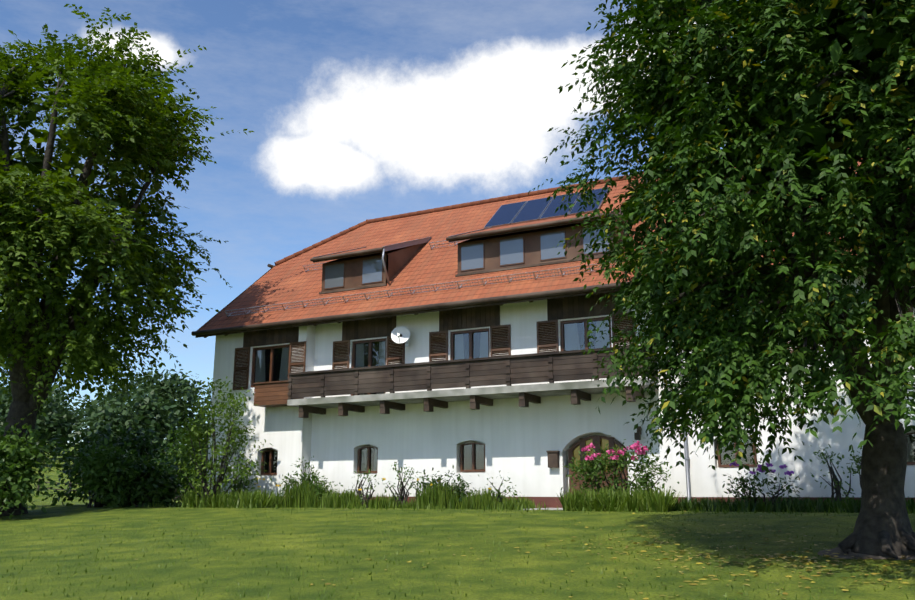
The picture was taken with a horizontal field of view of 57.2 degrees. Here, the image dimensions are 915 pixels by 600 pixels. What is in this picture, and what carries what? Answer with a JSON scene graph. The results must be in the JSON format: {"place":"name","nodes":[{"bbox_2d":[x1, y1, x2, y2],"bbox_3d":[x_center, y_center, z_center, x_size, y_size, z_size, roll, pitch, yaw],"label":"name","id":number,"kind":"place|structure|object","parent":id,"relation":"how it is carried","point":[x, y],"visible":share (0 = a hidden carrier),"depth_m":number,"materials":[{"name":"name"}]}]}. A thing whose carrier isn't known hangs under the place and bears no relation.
{"place":"outdoors","nodes":[
{"label":"outdoors","id":0,"kind":"place"},
{"bbox_2d":[321,241,406,256],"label":"dormer roof","id":1,"kind":"structure","parent":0,"point":[373,247],"depth_m":28.83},
{"bbox_2d":[0,0,764,442],"label":"sky","id":2,"kind":"structure","parent":0,"point":[357,111],"materials":[{"name":"blue"}]},
{"bbox_2d":[397,334,408,346],"bbox_3d":[-1.636,1.166,24.704,0.140,0.269,0.930,-3,-13,14],"label":"satellite dish mount","id":3,"kind":"object","parent":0,"point":[406,342],"visible":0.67,"depth_m":25.08,"materials":[{"name":"white metal"}]},
{"bbox_2d":[409,475,434,499],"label":"shrub","id":4,"kind":"object","parent":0,"point":[418,486],"depth_m":22.68,"materials":[{"name":"green plant"}]},
{"bbox_2d":[0,443,914,599],"bbox_3d":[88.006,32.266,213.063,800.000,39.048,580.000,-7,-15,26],"label":"terrain","id":5,"kind":"structure","parent":0,"point":[58,516],"depth_m":12.20,"materials":[{"name":"green plant"}]},
{"bbox_2d":[0,378,11,421],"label":"shrub","id":6,"kind":"object","parent":5,"relation":"on","point":[5,389],"depth_m":125.93,"materials":[{"name":"green plant"}]},
{"bbox_2d":[0,418,67,518],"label":"hedge foliage","id":7,"kind":"object","parent":5,"relation":"on","point":[15,452],"depth_m":21.87,"materials":[{"name":"green plant"}]},
{"bbox_2d":[0,377,86,460],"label":"bush","id":8,"kind":"object","parent":5,"relation":"on","point":[59,419],"visible":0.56,"depth_m":109.41,"materials":[{"name":"green plant"}]},
{"bbox_2d":[1,384,88,448],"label":"bush","id":9,"kind":"object","parent":5,"relation":"on","point":[56,391],"visible":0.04,"depth_m":145.26,"materials":[{"name":"green plant"}]},
{"bbox_2d":[37,479,75,496],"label":"paddock fence","id":10,"kind":"object","parent":5,"relation":"on","point":[70,483],"visible":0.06,"depth_m":53.98,"materials":[{"name":"brown wood"}]},
{"bbox_2d":[42,413,169,505],"bbox_3d":[-11.653,5.408,27.970,3.740,3.266,4.319,7,-15,-27],"label":"bush","id":11,"kind":"object","parent":5,"relation":"on","point":[142,442],"visible":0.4,"depth_m":27.71,"materials":[{"name":"green plant"}]},
{"bbox_2d":[64,434,149,507],"bbox_3d":[-10.340,5.392,25.289,3.038,2.725,2.796,-7,-15,26],"label":"hedge foliage","id":12,"kind":"object","parent":5,"relation":"on","point":[96,466],"depth_m":24.75,"materials":[{"name":"green plant"}]},
{"bbox_2d":[0,4,253,515],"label":"old tree","id":13,"kind":"object","parent":5,"relation":"on","point":[120,86],"depth_m":23.78,"materials":[{"name":"green plant"}]},
{"bbox_2d":[0,62,175,280],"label":"branches","id":14,"kind":"object","parent":13,"relation":"attached to","point":[65,139],"visible":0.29,"depth_m":25.02,"materials":[{"name":"green plant"}]},
{"bbox_2d":[65,389,192,460],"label":"bush","id":15,"kind":"object","parent":5,"relation":"on","point":[150,416],"visible":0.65,"depth_m":95.36,"materials":[{"name":"green plant"}]},
{"bbox_2d":[72,366,195,444],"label":"bush","id":16,"kind":"object","parent":5,"relation":"on","point":[86,409],"visible":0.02,"depth_m":137.87,"materials":[{"name":"green plant"}]},
{"bbox_2d":[87,449,189,507],"bbox_3d":[-9.459,5.576,25.220,3.166,2.150,2.749,-7,-15,26],"label":"hedge foliage","id":17,"kind":"object","parent":5,"relation":"on","point":[156,483],"depth_m":24.94,"materials":[{"name":"green plant"}]},
{"bbox_2d":[107,364,211,450],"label":"bush","id":18,"kind":"object","parent":5,"relation":"on","point":[175,382],"visible":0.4,"depth_m":121.58,"materials":[{"name":"green plant"}]},
{"bbox_2d":[156,429,208,493],"bbox_3d":[-9.992,6.701,34.632,4.161,3.543,5.925,-7,-15,26],"label":"hedge foliage","id":19,"kind":"object","parent":5,"relation":"on","point":[174,458],"depth_m":33.55,"materials":[{"name":"green plant"}]},
{"bbox_2d":[173,478,201,500],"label":"hedge foliage","id":20,"kind":"object","parent":5,"relation":"on","point":[182,487],"depth_m":47.23,"materials":[{"name":"green plant"}]},
{"bbox_2d":[184,447,205,488],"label":"hedge foliage","id":21,"kind":"object","parent":5,"relation":"on","point":[198,476],"visible":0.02,"depth_m":30.63,"materials":[{"name":"green plant"}]},
{"bbox_2d":[163,376,272,506],"bbox_3d":[-7.074,4.207,24.523,3.385,3.841,2.630,-7,-15,26],"label":"shrub","id":22,"kind":"object","parent":5,"relation":"on","point":[235,432],"depth_m":24.23,"materials":[{"name":"green plant"}]},
{"bbox_2d":[178,488,282,507],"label":"grass","id":23,"kind":"structure","parent":5,"relation":"on","point":[257,498],"depth_m":23.45,"materials":[{"name":"green plant"}]},
{"bbox_2d":[228,452,248,491],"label":"shrub stems","id":24,"kind":"object","parent":5,"relation":"on","point":[240,480],"visible":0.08,"depth_m":25.39,"materials":[{"name":"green plant"}]},
{"bbox_2d":[223,444,258,492],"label":"shrub foliage","id":25,"kind":"object","parent":5,"relation":"on","point":[241,485],"visible":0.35,"depth_m":25.43,"materials":[{"name":"green plant"}]},
{"bbox_2d":[290,455,324,486],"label":"shrub","id":26,"kind":"object","parent":5,"relation":"on","point":[308,463],"depth_m":24.81,"materials":[{"name":"green plant"}]},
{"bbox_2d":[281,467,340,503],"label":"shrub","id":27,"kind":"object","parent":5,"relation":"on","point":[311,475],"visible":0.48,"depth_m":24.16,"materials":[{"name":"green plant"}]},
{"bbox_2d":[285,501,425,508],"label":"border grass","id":28,"kind":"structure","parent":5,"relation":"on","point":[402,506],"depth_m":21.86,"materials":[{"name":"plant"}]},
{"bbox_2d":[341,467,382,507],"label":"wild stems","id":29,"kind":"object","parent":5,"relation":"on","point":[362,492],"depth_m":23.78,"materials":[{"name":"green plant"}]},
{"bbox_2d":[254,478,490,489],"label":"yellow flowers","id":30,"kind":"object","parent":5,"relation":"on","point":[358,489],"visible":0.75,"depth_m":22.32,"materials":[{"name":"plant"}]},
{"bbox_2d":[246,480,544,509],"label":"tall grass","id":31,"kind":"structure","parent":5,"relation":"on","point":[439,496],"depth_m":22.23,"materials":[{"name":"green plant"}]},
{"bbox_2d":[382,461,419,504],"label":"wild stems","id":32,"kind":"object","parent":5,"relation":"on","point":[401,491],"depth_m":23.10,"materials":[{"name":"green plant"}]},
{"bbox_2d":[411,464,477,508],"bbox_3d":[-0.258,5.019,22.155,2.040,1.345,1.300,-7,-15,26],"label":"perennial foliage","id":33,"kind":"object","parent":5,"relation":"on","point":[457,488],"visible":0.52,"depth_m":21.99,"materials":[{"name":"green plant"}]},
{"bbox_2d":[478,471,520,502],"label":"shrub","id":34,"kind":"object","parent":5,"relation":"on","point":[509,489],"depth_m":21.68,"materials":[{"name":"green plant"}]},
{"bbox_2d":[144,501,914,513],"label":"ragged border","id":35,"kind":"object","parent":5,"relation":"on","point":[508,508],"visible":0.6,"depth_m":19.55,"materials":[{"name":"green plant"}]},
{"bbox_2d":[523,508,562,509],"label":"doorstep paving","id":36,"kind":"structure","parent":5,"relation":"on","point":[546,509],"depth_m":20.33,"materials":[{"name":"grey stone"}]},
{"bbox_2d":[207,267,914,496],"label":"house walls","id":37,"kind":"structure","parent":5,"relation":"on","point":[514,437],"depth_m":23.38,"materials":[{"name":"white paint"}]},
{"bbox_2d":[253,380,303,406],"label":"wooden balcony","id":38,"kind":"structure","parent":37,"relation":"attached to","point":[271,394],"depth_m":25.77,"materials":[{"name":"brown wood"}]},
{"bbox_2d":[391,326,409,343],"bbox_3d":[-1.676,1.024,24.730,0.578,0.581,0.248,0,-13,2],"label":"satellite dish","id":39,"kind":"object","parent":37,"relation":"attached to","point":[403,332],"visible":0.96,"depth_m":24.77,"materials":[{"name":"white paint"}]},
{"bbox_2d":[299,386,643,417],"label":"balcony brackets","id":40,"kind":"object","parent":37,"relation":"attached to","point":[525,399],"visible":0.94,"depth_m":23.12,"materials":[{"name":"brown wood"}]},
{"bbox_2d":[287,345,657,399],"bbox_3d":[0.020,2.165,23.373,10.895,0.800,1.270,-7,-15,26],"label":"balcony railing","id":41,"kind":"object","parent":37,"relation":"attached to","point":[549,367],"visible":0.81,"depth_m":22.75,"materials":[{"name":"brown wood"}]},
{"bbox_2d":[287,378,657,408],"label":"balcony slab","id":42,"kind":"structure","parent":37,"relation":"attached to","point":[540,390],"depth_m":22.72,"materials":[{"name":"white concrete"}]},
{"bbox_2d":[191,259,850,337],"bbox_3d":[5.290,-0.920,26.224,27.300,3.475,9.202,-7,-15,26],"label":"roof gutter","id":43,"kind":"object","parent":37,"relation":"on","point":[497,300],"visible":0.4,"depth_m":24.22,"materials":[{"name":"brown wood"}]},
{"bbox_2d":[198,148,908,330],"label":"roof tiles","id":44,"kind":"object","parent":37,"relation":"on","point":[289,281],"visible":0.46,"depth_m":27.66,"materials":[{"name":"orange tile"}]},
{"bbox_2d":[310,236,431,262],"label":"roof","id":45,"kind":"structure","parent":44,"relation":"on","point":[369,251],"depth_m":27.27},
{"bbox_2d":[382,249,389,284],"bbox_3d":[-2.250,-1.050,26.393,0.070,1.091,0.472,-7,-15,26],"label":"downpipe","id":46,"kind":"object","parent":45,"relation":"attached to","point":[385,269],"visible":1,"depth_m":26.33,"materials":[{"name":"silver metal"}]},
{"bbox_2d":[319,243,423,293],"bbox_3d":[-2.811,-1.122,28.502,2.600,2.184,2.661,-7,-15,26],"label":"dormer","id":47,"kind":"object","parent":44,"relation":"on","point":[349,274],"visible":0.81,"depth_m":27.32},
{"bbox_2d":[274,172,643,265],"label":"ridge caps","id":48,"kind":"object","parent":44,"relation":"on","point":[421,212],"visible":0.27,"depth_m":32.09,"materials":[{"name":"tile"}]},
{"bbox_2d":[225,236,843,316],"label":"snow guards","id":49,"kind":"object","parent":44,"relation":"on","point":[458,284],"visible":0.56,"depth_m":25.44,"materials":[{"name":"brown"}]},
{"bbox_2d":[446,209,622,241],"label":"dormer fascia","id":50,"kind":"structure","parent":44,"relation":"on","point":[454,238],"depth_m":24.34,"materials":[{"name":"brown wood"}]},
{"bbox_2d":[455,218,627,276],"bbox_3d":[2.758,-1.765,25.717,5.000,2.184,2.661,-7,-15,26],"label":"dormer","id":51,"kind":"object","parent":44,"relation":"on","point":[486,255],"visible":0.67,"depth_m":24.59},
{"bbox_2d":[484,188,607,227],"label":"solar panels","id":52,"kind":"object","parent":44,"relation":"on","point":[523,212],"visible":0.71,"depth_m":28.32,"materials":[{"name":"blue glass"}]},
{"bbox_2d":[232,304,913,389],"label":"shutters","id":53,"kind":"object","parent":37,"relation":"attached to","point":[545,346],"visible":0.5,"depth_m":24.64,"materials":[{"name":"brown wood"}]},
{"bbox_2d":[243,271,914,346],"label":"wood wall paneling","id":54,"kind":"structure","parent":37,"relation":"attached to","point":[557,309],"depth_m":24.42,"materials":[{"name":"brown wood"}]},
{"bbox_2d":[251,287,914,493],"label":"window frames","id":55,"kind":"structure","parent":37,"relation":"attached to","point":[270,363],"depth_m":24.09,"materials":[{"name":"brown wood"}]},
{"bbox_2d":[546,426,640,467],"bbox_3d":[3.497,3.814,21.713,2.550,1.000,0.308,-7,-15,26],"label":"letterbox and lamp","id":56,"kind":"object","parent":37,"relation":"attached to","point":[553,459],"visible":0.96,"depth_m":22.13,"materials":[{"name":"brown metal"}]},
{"bbox_2d":[680,352,690,500],"bbox_3d":[5.465,2.296,20.661,0.120,5.476,0.943,-7,-15,26],"label":"rain downpipe","id":57,"kind":"object","parent":37,"relation":"attached to","point":[686,459],"visible":0.15,"depth_m":20.56,"materials":[{"name":"silver metal"}]},
{"bbox_2d":[269,496,914,507],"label":"plinth wall","id":58,"kind":"structure","parent":5,"relation":"on","point":[552,502],"depth_m":22.03,"materials":[{"name":"paint"}]},
{"bbox_2d":[310,513,914,599],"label":"fallen leaves","id":59,"kind":"object","parent":5,"relation":"on","point":[843,558],"visible":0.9,"depth_m":10.85,"materials":[{"name":"yellow plant"}]},
{"bbox_2d":[557,485,682,511],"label":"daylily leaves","id":60,"kind":"object","parent":5,"relation":"on","point":[640,501],"visible":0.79,"depth_m":18.54,"materials":[{"name":"green plant"}]},
{"bbox_2d":[561,435,678,495],"bbox_3d":[3.778,4.287,19.795,2.827,2.122,1.966,-7,-15,26],"label":"phlox bush","id":61,"kind":"object","parent":5,"relation":"on","point":[643,481],"depth_m":19.72,"materials":[{"name":"green plant"}]},
{"bbox_2d":[581,441,647,459],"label":"pink flowers","id":62,"kind":"object","parent":61,"relation":"on","point":[633,447],"visible":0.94,"depth_m":19.43,"materials":[{"name":"pink plant"}]},
{"bbox_2d":[527,0,914,556],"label":"walnut tree","id":63,"kind":"object","parent":5,"relation":"on","point":[714,392],"depth_m":10.66,"materials":[{"name":"green plant"}]},
{"bbox_2d":[609,0,914,287],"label":"leaves","id":64,"kind":"object","parent":63,"relation":"attached to","point":[822,135],"visible":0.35,"depth_m":11.12,"materials":[{"name":"green plant"}]},
{"bbox_2d":[722,456,802,506],"bbox_3d":[6.739,4.105,18.581,1.670,1.394,1.328,-7,-15,26],"label":"purple plant","id":65,"kind":"object","parent":5,"relation":"on","point":[747,481],"depth_m":18.46,"materials":[{"name":"plant"}]},
{"bbox_2d":[730,462,793,475],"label":"purple flowers","id":66,"kind":"object","parent":65,"relation":"on","point":[782,466],"visible":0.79,"depth_m":18.50,"materials":[{"name":"purple plant"}]},
{"bbox_2d":[672,495,914,512],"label":"tall grass","id":67,"kind":"structure","parent":5,"relation":"on","point":[851,505],"depth_m":17.98,"materials":[{"name":"green plant"}]},
{"bbox_2d":[809,444,855,501],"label":"wild stems","id":68,"kind":"object","parent":5,"relation":"on","point":[837,492],"depth_m":18.26,"materials":[{"name":"green plant"}]},
{"bbox_2d":[841,446,861,488],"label":"shrub","id":69,"kind":"object","parent":5,"relation":"on","point":[856,462],"depth_m":18.10,"materials":[{"name":"green plant"}]},
{"bbox_2d":[818,546,914,559],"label":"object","id":70,"kind":"structure","parent":5,"relation":"on","point":[850,553],"depth_m":11.06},
{"bbox_2d":[838,529,914,558],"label":"tree roots","id":71,"kind":"object","parent":5,"relation":"on","point":[884,539],"visible":0.46,"depth_m":10.96,"materials":[{"name":"brown plant"}]},
{"bbox_2d":[457,209,612,235],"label":"dormer roof","id":72,"kind":"structure","parent":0,"point":[533,222],"depth_m":26.11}
]}

